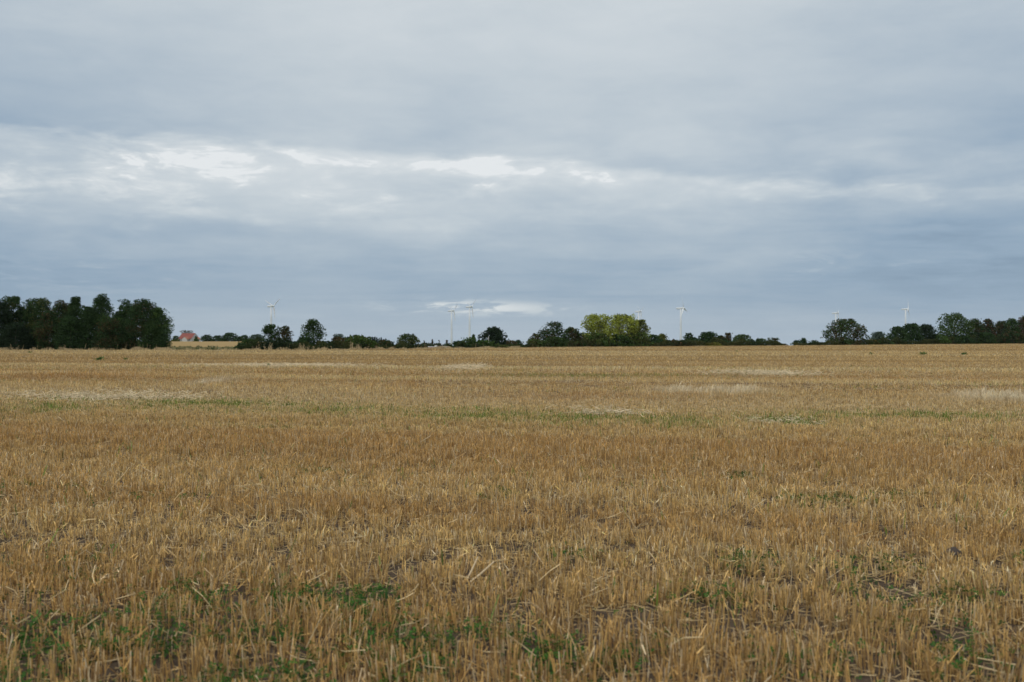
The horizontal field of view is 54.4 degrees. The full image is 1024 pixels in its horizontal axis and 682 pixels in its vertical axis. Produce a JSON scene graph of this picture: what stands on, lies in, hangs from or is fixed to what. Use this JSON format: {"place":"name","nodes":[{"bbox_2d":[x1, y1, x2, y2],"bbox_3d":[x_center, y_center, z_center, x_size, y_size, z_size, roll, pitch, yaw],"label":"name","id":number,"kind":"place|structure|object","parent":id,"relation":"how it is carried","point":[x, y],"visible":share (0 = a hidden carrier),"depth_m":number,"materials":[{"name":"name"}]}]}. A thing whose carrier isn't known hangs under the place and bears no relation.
{"place":"outdoors","nodes":[
{"label":"outdoors","id":0,"kind":"place"},
{"bbox_2d":[58,341,241,346],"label":"field","id":1,"kind":"structure","parent":0,"point":[206,343],"depth_m":426.42,"materials":[{"name":"beige plant"}]},
{"bbox_2d":[170,345,251,349],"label":"verge grass","id":2,"kind":"structure","parent":0,"point":[198,347],"depth_m":202.64,"materials":[{"name":"green plant"}]},
{"bbox_2d":[0,343,1011,349],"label":"dry grass","id":3,"kind":"structure","parent":0,"point":[186,348],"depth_m":170.34,"materials":[{"name":"plant"}]},
{"bbox_2d":[0,345,1023,681],"bbox_3d":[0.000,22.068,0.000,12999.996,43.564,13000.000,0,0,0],"label":"ground","id":4,"kind":"structure","parent":0,"point":[116,665],"depth_m":6.12,"materials":[{"name":"soil"}]},
{"bbox_2d":[0,298,15,347],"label":"broadleaf tree","id":5,"kind":"object","parent":4,"relation":"on","point":[3,309],"visible":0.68,"depth_m":173.72,"materials":[{"name":"green plant"}]},
{"bbox_2d":[0,295,23,323],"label":"broadleaf tree","id":6,"kind":"object","parent":4,"relation":"on","point":[13,302],"visible":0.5,"depth_m":175.52,"materials":[{"name":"green plant"}]},
{"bbox_2d":[0,322,37,349],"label":"broadleaf tree","id":7,"kind":"object","parent":4,"relation":"on","point":[14,335],"visible":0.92,"depth_m":171.53,"materials":[{"name":"green plant"}]},
{"bbox_2d":[15,304,24,326],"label":"broadleaf tree","id":8,"kind":"object","parent":4,"relation":"on","point":[19,307],"visible":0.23,"depth_m":176.25,"materials":[{"name":"green plant"}]},
{"bbox_2d":[21,297,51,349],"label":"broadleaf tree","id":9,"kind":"object","parent":4,"relation":"on","point":[37,306],"visible":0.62,"depth_m":173.60,"materials":[{"name":"green plant"}]},
{"bbox_2d":[33,310,63,349],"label":"broadleaf tree","id":10,"kind":"object","parent":4,"relation":"on","point":[49,320],"visible":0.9,"depth_m":171.94,"materials":[{"name":"green plant"}]},
{"bbox_2d":[43,300,71,345],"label":"broadleaf tree","id":11,"kind":"object","parent":4,"relation":"on","point":[60,306],"visible":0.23,"depth_m":174.89,"materials":[{"name":"green plant"}]},
{"bbox_2d":[51,316,87,349],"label":"broadleaf tree","id":12,"kind":"object","parent":4,"relation":"on","point":[68,325],"visible":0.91,"depth_m":170.97,"materials":[{"name":"green plant"}]},
{"bbox_2d":[58,296,86,348],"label":"conifer tree","id":13,"kind":"object","parent":4,"relation":"on","point":[74,307],"visible":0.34,"depth_m":173.79,"materials":[{"name":"green plant"}]},
{"bbox_2d":[74,306,99,349],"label":"broadleaf tree","id":14,"kind":"object","parent":4,"relation":"on","point":[86,314],"visible":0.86,"depth_m":172.12,"materials":[{"name":"green plant"}]},
{"bbox_2d":[81,293,120,349],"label":"conifer tree","id":15,"kind":"object","parent":4,"relation":"on","point":[102,308],"visible":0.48,"depth_m":173.68,"materials":[{"name":"green plant"}]},
{"bbox_2d":[88,317,130,349],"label":"broadleaf tree","id":16,"kind":"object","parent":4,"relation":"on","point":[109,325],"visible":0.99,"depth_m":170.63,"materials":[{"name":"green plant"}]},
{"bbox_2d":[117,299,139,349],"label":"broadleaf tree","id":17,"kind":"object","parent":4,"relation":"on","point":[124,313],"visible":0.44,"depth_m":173.40,"materials":[{"name":"green plant"}]},
{"bbox_2d":[122,298,162,349],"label":"broadleaf tree","id":18,"kind":"object","parent":4,"relation":"on","point":[139,312],"visible":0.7,"depth_m":171.81,"materials":[{"name":"green plant"}]},
{"bbox_2d":[136,319,170,349],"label":"broadleaf tree","id":19,"kind":"object","parent":4,"relation":"on","point":[159,343],"visible":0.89,"depth_m":171.03,"materials":[{"name":"green plant"}]},
{"bbox_2d":[139,307,175,347],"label":"broadleaf tree","id":20,"kind":"object","parent":4,"relation":"on","point":[163,320],"visible":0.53,"depth_m":173.41,"materials":[{"name":"green plant"}]},
{"bbox_2d":[179,333,200,340],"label":"farmhouse","id":21,"kind":"object","parent":4,"relation":"on","point":[187,337],"visible":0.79,"depth_m":796.34,"materials":[{"name":"red ceramic"}]},
{"bbox_2d":[200,335,213,340],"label":"broadleaf tree","id":22,"kind":"object","parent":4,"relation":"on","point":[206,338],"visible":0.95,"depth_m":768.08,"materials":[{"name":"green plant"}]},
{"bbox_2d":[212,335,224,340],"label":"broadleaf tree","id":23,"kind":"object","parent":4,"relation":"on","point":[217,338],"visible":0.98,"depth_m":774.45,"materials":[{"name":"green plant"}]},
{"bbox_2d":[222,332,239,340],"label":"broadleaf tree","id":24,"kind":"object","parent":4,"relation":"on","point":[228,335],"visible":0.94,"depth_m":779.45,"materials":[{"name":"green plant"}]},
{"bbox_2d":[234,342,250,349],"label":"shrub","id":25,"kind":"object","parent":4,"relation":"on","point":[237,347],"visible":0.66,"depth_m":172.89,"materials":[{"name":"green plant"}]},
{"bbox_2d":[238,338,257,349],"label":"shrub","id":26,"kind":"object","parent":4,"relation":"on","point":[247,340],"visible":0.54,"depth_m":173.71,"materials":[{"name":"green plant"}]},
{"bbox_2d":[249,334,264,341],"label":"broadleaf tree","id":27,"kind":"object","parent":4,"relation":"on","point":[254,336],"visible":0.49,"depth_m":798.47,"materials":[{"name":"green plant"}]},
{"bbox_2d":[259,324,281,348],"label":"broadleaf tree","id":28,"kind":"object","parent":4,"relation":"on","point":[268,331],"visible":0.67,"depth_m":175.01,"materials":[{"name":"green plant"}]},
{"bbox_2d":[266,300,278,323],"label":"wind turbine","id":29,"kind":"object","parent":4,"relation":"on","point":[270,305],"visible":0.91,"depth_m":1348.98,"materials":[{"name":"paint"}]},
{"bbox_2d":[258,340,292,349],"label":"shrub","id":30,"kind":"object","parent":4,"relation":"on","point":[273,344],"visible":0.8,"depth_m":171.78,"materials":[{"name":"green plant"}]},
{"bbox_2d":[274,325,293,346],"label":"broadleaf tree","id":31,"kind":"object","parent":4,"relation":"on","point":[286,333],"visible":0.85,"depth_m":175.26,"materials":[{"name":"green plant"}]},
{"bbox_2d":[295,337,316,348],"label":"shrub","id":32,"kind":"object","parent":4,"relation":"on","point":[302,340],"visible":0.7,"depth_m":173.62,"materials":[{"name":"green plant"}]},
{"bbox_2d":[300,318,326,345],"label":"broadleaf tree","id":33,"kind":"object","parent":4,"relation":"on","point":[312,326],"visible":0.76,"depth_m":175.27,"materials":[{"name":"green plant"}]},
{"bbox_2d":[317,340,336,349],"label":"shrub","id":34,"kind":"object","parent":4,"relation":"on","point":[326,344],"visible":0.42,"depth_m":174.01,"materials":[{"name":"green plant"}]},
{"bbox_2d":[333,334,343,349],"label":"broadleaf tree","id":35,"kind":"object","parent":4,"relation":"on","point":[339,335],"visible":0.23,"depth_m":479.15,"materials":[{"name":"green plant"}]},
{"bbox_2d":[331,336,348,348],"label":"shrub","id":36,"kind":"object","parent":4,"relation":"on","point":[338,338],"visible":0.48,"depth_m":175.33,"materials":[{"name":"green plant"}]},
{"bbox_2d":[344,334,376,348],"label":"shrub","id":37,"kind":"object","parent":4,"relation":"on","point":[361,338],"visible":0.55,"depth_m":179.14,"materials":[{"name":"green plant"}]},
{"bbox_2d":[377,340,399,348],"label":"shrub","id":38,"kind":"object","parent":4,"relation":"on","point":[384,342],"visible":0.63,"depth_m":186.15,"materials":[{"name":"green plant"}]},
{"bbox_2d":[396,333,420,347],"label":"broadleaf tree","id":39,"kind":"object","parent":4,"relation":"on","point":[411,339],"visible":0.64,"depth_m":194.55,"materials":[{"name":"green plant"}]},
{"bbox_2d":[421,343,432,346],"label":"shrub","id":40,"kind":"object","parent":4,"relation":"on","point":[425,344],"visible":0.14,"depth_m":478.69,"materials":[{"name":"green plant"}]},
{"bbox_2d":[448,304,457,344],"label":"wind turbine","id":41,"kind":"object","parent":4,"relation":"on","point":[451,310],"visible":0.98,"depth_m":1558.85,"materials":[{"name":"paint"}]},
{"bbox_2d":[449,340,471,347],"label":"shrub","id":42,"kind":"object","parent":4,"relation":"on","point":[454,343],"visible":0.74,"depth_m":211.68,"materials":[{"name":"green plant"}]},
{"bbox_2d":[461,337,477,347],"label":"shrub","id":43,"kind":"object","parent":4,"relation":"on","point":[469,340],"visible":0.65,"depth_m":217.23,"materials":[{"name":"green plant"}]},
{"bbox_2d":[466,301,474,338],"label":"wind turbine","id":44,"kind":"object","parent":4,"relation":"on","point":[470,306],"visible":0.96,"depth_m":1498.85,"materials":[{"name":"paint"}]},
{"bbox_2d":[468,556,477,576],"bbox_3d":[-0.263,1.499,6.555,0.090,0.155,0.013,0,0,-23],"label":"broken stalk","id":45,"kind":"object","parent":4,"relation":"on","point":[473,566],"visible":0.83,"depth_m":6.55,"materials":[{"name":"beige plant"}]},
{"bbox_2d":[470,561,493,581],"bbox_3d":[-0.194,1.508,6.508,0.163,0.138,0.013,0,0,-8],"label":"broken stalk","id":46,"kind":"object","parent":4,"relation":"on","point":[484,570],"visible":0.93,"depth_m":6.50,"materials":[{"name":"beige plant"}]},
{"bbox_2d":[477,340,499,347],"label":"shrub","id":47,"kind":"object","parent":4,"relation":"on","point":[483,342],"visible":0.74,"depth_m":220.84,"materials":[{"name":"green plant"}]},
{"bbox_2d":[478,326,509,344],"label":"broadleaf tree","id":48,"kind":"object","parent":4,"relation":"on","point":[494,333],"visible":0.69,"depth_m":258.38,"materials":[{"name":"green plant"}]},
{"bbox_2d":[506,340,516,344],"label":"shrub","id":49,"kind":"object","parent":4,"relation":"on","point":[511,342],"visible":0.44,"depth_m":256.10,"materials":[{"name":"green plant"}]},
{"bbox_2d":[0,343,1023,681],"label":"stubble","id":50,"kind":"object","parent":4,"relation":"on","point":[838,451],"visible":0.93,"depth_m":9.73,"materials":[{"name":"beige plant"}]},
{"bbox_2d":[0,362,1023,681],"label":"loose straw","id":51,"kind":"object","parent":4,"relation":"on","point":[452,366],"visible":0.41,"depth_m":9.01,"materials":[{"name":"beige plant"}]},
{"bbox_2d":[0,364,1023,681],"bbox_3d":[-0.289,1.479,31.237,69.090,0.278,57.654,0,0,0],"label":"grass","id":52,"kind":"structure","parent":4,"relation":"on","point":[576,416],"depth_m":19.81,"materials":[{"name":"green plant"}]},
{"bbox_2d":[0,420,1023,681],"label":"clover","id":53,"kind":"object","parent":4,"relation":"on","point":[304,662],"visible":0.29,"depth_m":5.21,"materials":[{"name":"green plant"}]},
{"bbox_2d":[522,339,545,346],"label":"shrub","id":54,"kind":"object","parent":4,"relation":"on","point":[540,343],"visible":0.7,"depth_m":236.88,"materials":[{"name":"green plant"}]},
{"bbox_2d":[527,333,544,340],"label":"broadleaf tree","id":55,"kind":"object","parent":4,"relation":"on","point":[538,336],"visible":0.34,"depth_m":245.39,"materials":[{"name":"green plant"}]},
{"bbox_2d":[536,321,569,340],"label":"broadleaf tree","id":56,"kind":"object","parent":4,"relation":"on","point":[548,332],"visible":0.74,"depth_m":247.11,"materials":[{"name":"green plant"}]},
{"bbox_2d":[542,336,568,346],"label":"shrub","id":57,"kind":"object","parent":4,"relation":"on","point":[561,341],"visible":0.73,"depth_m":241.69,"materials":[{"name":"green plant"}]},
{"bbox_2d":[560,327,583,343],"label":"broadleaf tree","id":58,"kind":"object","parent":4,"relation":"on","point":[572,332],"visible":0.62,"depth_m":250.84,"materials":[{"name":"green plant"}]},
{"bbox_2d":[568,341,585,346],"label":"shrub","id":59,"kind":"object","parent":4,"relation":"on","point":[578,343],"visible":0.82,"depth_m":247.31,"materials":[{"name":"green plant"}]},
{"bbox_2d":[580,313,619,344],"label":"tree","id":60,"kind":"object","parent":4,"relation":"on","point":[592,322],"visible":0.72,"depth_m":257.64,"materials":[{"name":"green plant"}]},
{"bbox_2d":[585,333,614,346],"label":"shrub","id":61,"kind":"object","parent":4,"relation":"on","point":[603,337],"visible":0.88,"depth_m":253.58,"materials":[{"name":"green plant"}]},
{"bbox_2d":[609,334,636,346],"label":"shrub","id":62,"kind":"object","parent":4,"relation":"on","point":[623,341],"visible":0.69,"depth_m":257.92,"materials":[{"name":"green plant"}]},
{"bbox_2d":[609,313,641,345],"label":"poplar tree","id":63,"kind":"object","parent":4,"relation":"on","point":[628,322],"visible":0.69,"depth_m":262.50,"materials":[{"name":"green plant"}]},
{"bbox_2d":[238,335,1022,349],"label":"undergrowth","id":64,"kind":"object","parent":4,"relation":"on","point":[769,342],"visible":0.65,"depth_m":266.25,"materials":[{"name":"green plant"}]},
{"bbox_2d":[630,319,650,337],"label":"poplar tree","id":65,"kind":"object","parent":4,"relation":"on","point":[644,326],"visible":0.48,"depth_m":266.62,"materials":[{"name":"green plant"}]},
{"bbox_2d":[629,331,653,346],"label":"shrub","id":66,"kind":"object","parent":4,"relation":"on","point":[640,337],"visible":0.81,"depth_m":261.62,"materials":[{"name":"green plant"}]},
{"bbox_2d":[648,334,662,341],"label":"broadleaf tree","id":67,"kind":"object","parent":4,"relation":"on","point":[654,337],"visible":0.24,"depth_m":276.83,"materials":[{"name":"green plant"}]},
{"bbox_2d":[653,339,670,345],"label":"shrub","id":68,"kind":"object","parent":4,"relation":"on","point":[658,341],"visible":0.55,"depth_m":267.50,"materials":[{"name":"green plant"}]},
{"bbox_2d":[658,333,668,339],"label":"broadleaf tree","id":69,"kind":"object","parent":4,"relation":"on","point":[663,336],"visible":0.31,"depth_m":312.38,"materials":[{"name":"green plant"}]},
{"bbox_2d":[668,339,685,345],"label":"shrub","id":70,"kind":"object","parent":4,"relation":"on","point":[673,341],"visible":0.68,"depth_m":268.63,"materials":[{"name":"green plant"}]},
{"bbox_2d":[676,300,686,339],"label":"wind turbine","id":71,"kind":"object","parent":4,"relation":"on","point":[682,309],"visible":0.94,"depth_m":1398.85,"materials":[{"name":"paint"}]},
{"bbox_2d":[683,333,692,339],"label":"broadleaf tree","id":72,"kind":"object","parent":4,"relation":"on","point":[688,336],"visible":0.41,"depth_m":312.17,"materials":[{"name":"green plant"}]},
{"bbox_2d":[688,337,700,345],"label":"broadleaf tree","id":73,"kind":"object","parent":4,"relation":"on","point":[693,338],"visible":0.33,"depth_m":277.37,"materials":[{"name":"green plant"}]},
{"bbox_2d":[698,331,718,341],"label":"broadleaf tree","id":74,"kind":"object","parent":4,"relation":"on","point":[706,336],"visible":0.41,"depth_m":299.77,"materials":[{"name":"green plant"}]},
{"bbox_2d":[700,342,721,345],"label":"shrub","id":75,"kind":"object","parent":4,"relation":"on","point":[714,343],"visible":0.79,"depth_m":272.66,"materials":[{"name":"green plant"}]},
{"bbox_2d":[717,335,727,340],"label":"broadleaf tree","id":76,"kind":"object","parent":4,"relation":"on","point":[721,337],"visible":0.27,"depth_m":302.20,"materials":[{"name":"green plant"}]},
{"bbox_2d":[725,333,732,340],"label":"broadleaf tree","id":77,"kind":"object","parent":4,"relation":"on","point":[728,336],"visible":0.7,"depth_m":313.62,"materials":[{"name":"green plant"}]},
{"bbox_2d":[732,334,754,345],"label":"broadleaf tree","id":78,"kind":"object","parent":4,"relation":"on","point":[740,336],"visible":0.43,"depth_m":285.44,"materials":[{"name":"green plant"}]},
{"bbox_2d":[756,338,767,344],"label":"shrub","id":79,"kind":"object","parent":4,"relation":"on","point":[760,339],"visible":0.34,"depth_m":290.33,"materials":[{"name":"green plant"}]},
{"bbox_2d":[799,338,807,343],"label":"broadleaf tree","id":80,"kind":"object","parent":4,"relation":"on","point":[803,340],"visible":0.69,"depth_m":314.73,"materials":[{"name":"green plant"}]},
{"bbox_2d":[820,318,869,344],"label":"broadleaf tree","id":81,"kind":"object","parent":4,"relation":"on","point":[841,326],"visible":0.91,"depth_m":312.99,"materials":[{"name":"green plant"}]},
{"bbox_2d":[864,339,881,344],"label":"shrub","id":82,"kind":"object","parent":4,"relation":"on","point":[874,342],"visible":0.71,"depth_m":321.44,"materials":[{"name":"green plant"}]},
{"bbox_2d":[870,331,885,339],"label":"broadleaf tree","id":83,"kind":"object","parent":4,"relation":"on","point":[878,335],"visible":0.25,"depth_m":558.55,"materials":[{"name":"green plant"}]},
{"bbox_2d":[885,326,910,343],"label":"broadleaf tree","id":84,"kind":"object","parent":4,"relation":"on","point":[896,331],"visible":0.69,"depth_m":335.54,"materials":[{"name":"green plant"}]},
{"bbox_2d":[901,306,908,323],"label":"wind turbine","id":85,"kind":"object","parent":4,"relation":"on","point":[905,309],"visible":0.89,"depth_m":1598.97,"materials":[{"name":"paint"}]},
{"bbox_2d":[903,323,924,341],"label":"broadleaf tree","id":86,"kind":"object","parent":4,"relation":"on","point":[913,330],"visible":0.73,"depth_m":343.31,"materials":[{"name":"green plant"}]},
{"bbox_2d":[918,323,938,343],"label":"broadleaf tree","id":87,"kind":"object","parent":4,"relation":"on","point":[928,330],"visible":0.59,"depth_m":350.40,"materials":[{"name":"green plant"}]},
{"bbox_2d":[934,334,951,343],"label":"shrub","id":88,"kind":"object","parent":4,"relation":"on","point":[945,339],"visible":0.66,"depth_m":350.41,"materials":[{"name":"green plant"}]},
{"bbox_2d":[944,547,961,560],"bbox_3d":[3.179,1.548,7.178,0.128,0.130,0.126,0,0,0],"label":"earth clod","id":89,"kind":"object","parent":4,"relation":"on","point":[956,551],"visible":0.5,"depth_m":7.14,"materials":[{"name":"soil"}]},
{"bbox_2d":[934,312,974,342],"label":"broadleaf tree","id":90,"kind":"object","parent":4,"relation":"on","point":[952,328],"visible":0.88,"depth_m":360.60,"materials":[{"name":"green plant"}]},
{"bbox_2d":[947,335,975,343],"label":"shrub","id":91,"kind":"object","parent":4,"relation":"on","point":[965,337],"visible":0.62,"depth_m":357.67,"materials":[{"name":"green plant"}]},
{"bbox_2d":[967,318,986,343],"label":"broadleaf tree","id":92,"kind":"object","parent":4,"relation":"on","point":[978,326],"visible":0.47,"depth_m":371.37,"materials":[{"name":"green plant"}]},
{"bbox_2d":[969,332,999,343],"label":"shrub","id":93,"kind":"object","parent":4,"relation":"on","point":[988,338],"visible":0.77,"depth_m":367.69,"materials":[{"name":"green plant"}]},
{"bbox_2d":[982,318,998,339],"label":"broadleaf tree","id":94,"kind":"object","parent":4,"relation":"on","point":[989,326],"visible":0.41,"depth_m":378.53,"materials":[{"name":"green plant"}]},
{"bbox_2d":[994,320,1011,343],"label":"broadleaf tree","id":95,"kind":"object","parent":4,"relation":"on","point":[1000,326],"visible":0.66,"depth_m":383.87,"materials":[{"name":"green plant"}]},
{"bbox_2d":[996,330,1023,343],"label":"shrub","id":96,"kind":"object","parent":4,"relation":"on","point":[1018,339],"visible":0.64,"depth_m":380.39,"materials":[{"name":"green plant"}]},
{"bbox_2d":[1006,318,1022,342],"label":"broadleaf tree","id":97,"kind":"object","parent":4,"relation":"on","point":[1011,322],"visible":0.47,"depth_m":390.22,"materials":[{"name":"green plant"}]},
{"bbox_2d":[1014,316,1023,334],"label":"broadleaf tree","id":98,"kind":"object","parent":4,"relation":"on","point":[1021,323],"visible":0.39,"depth_m":397.84,"materials":[{"name":"green plant"}]},
{"bbox_2d":[0,0,1023,345],"label":"sky","id":99,"kind":"structure","parent":0,"point":[373,168],"materials":[{"name":"grey"}]}
]}

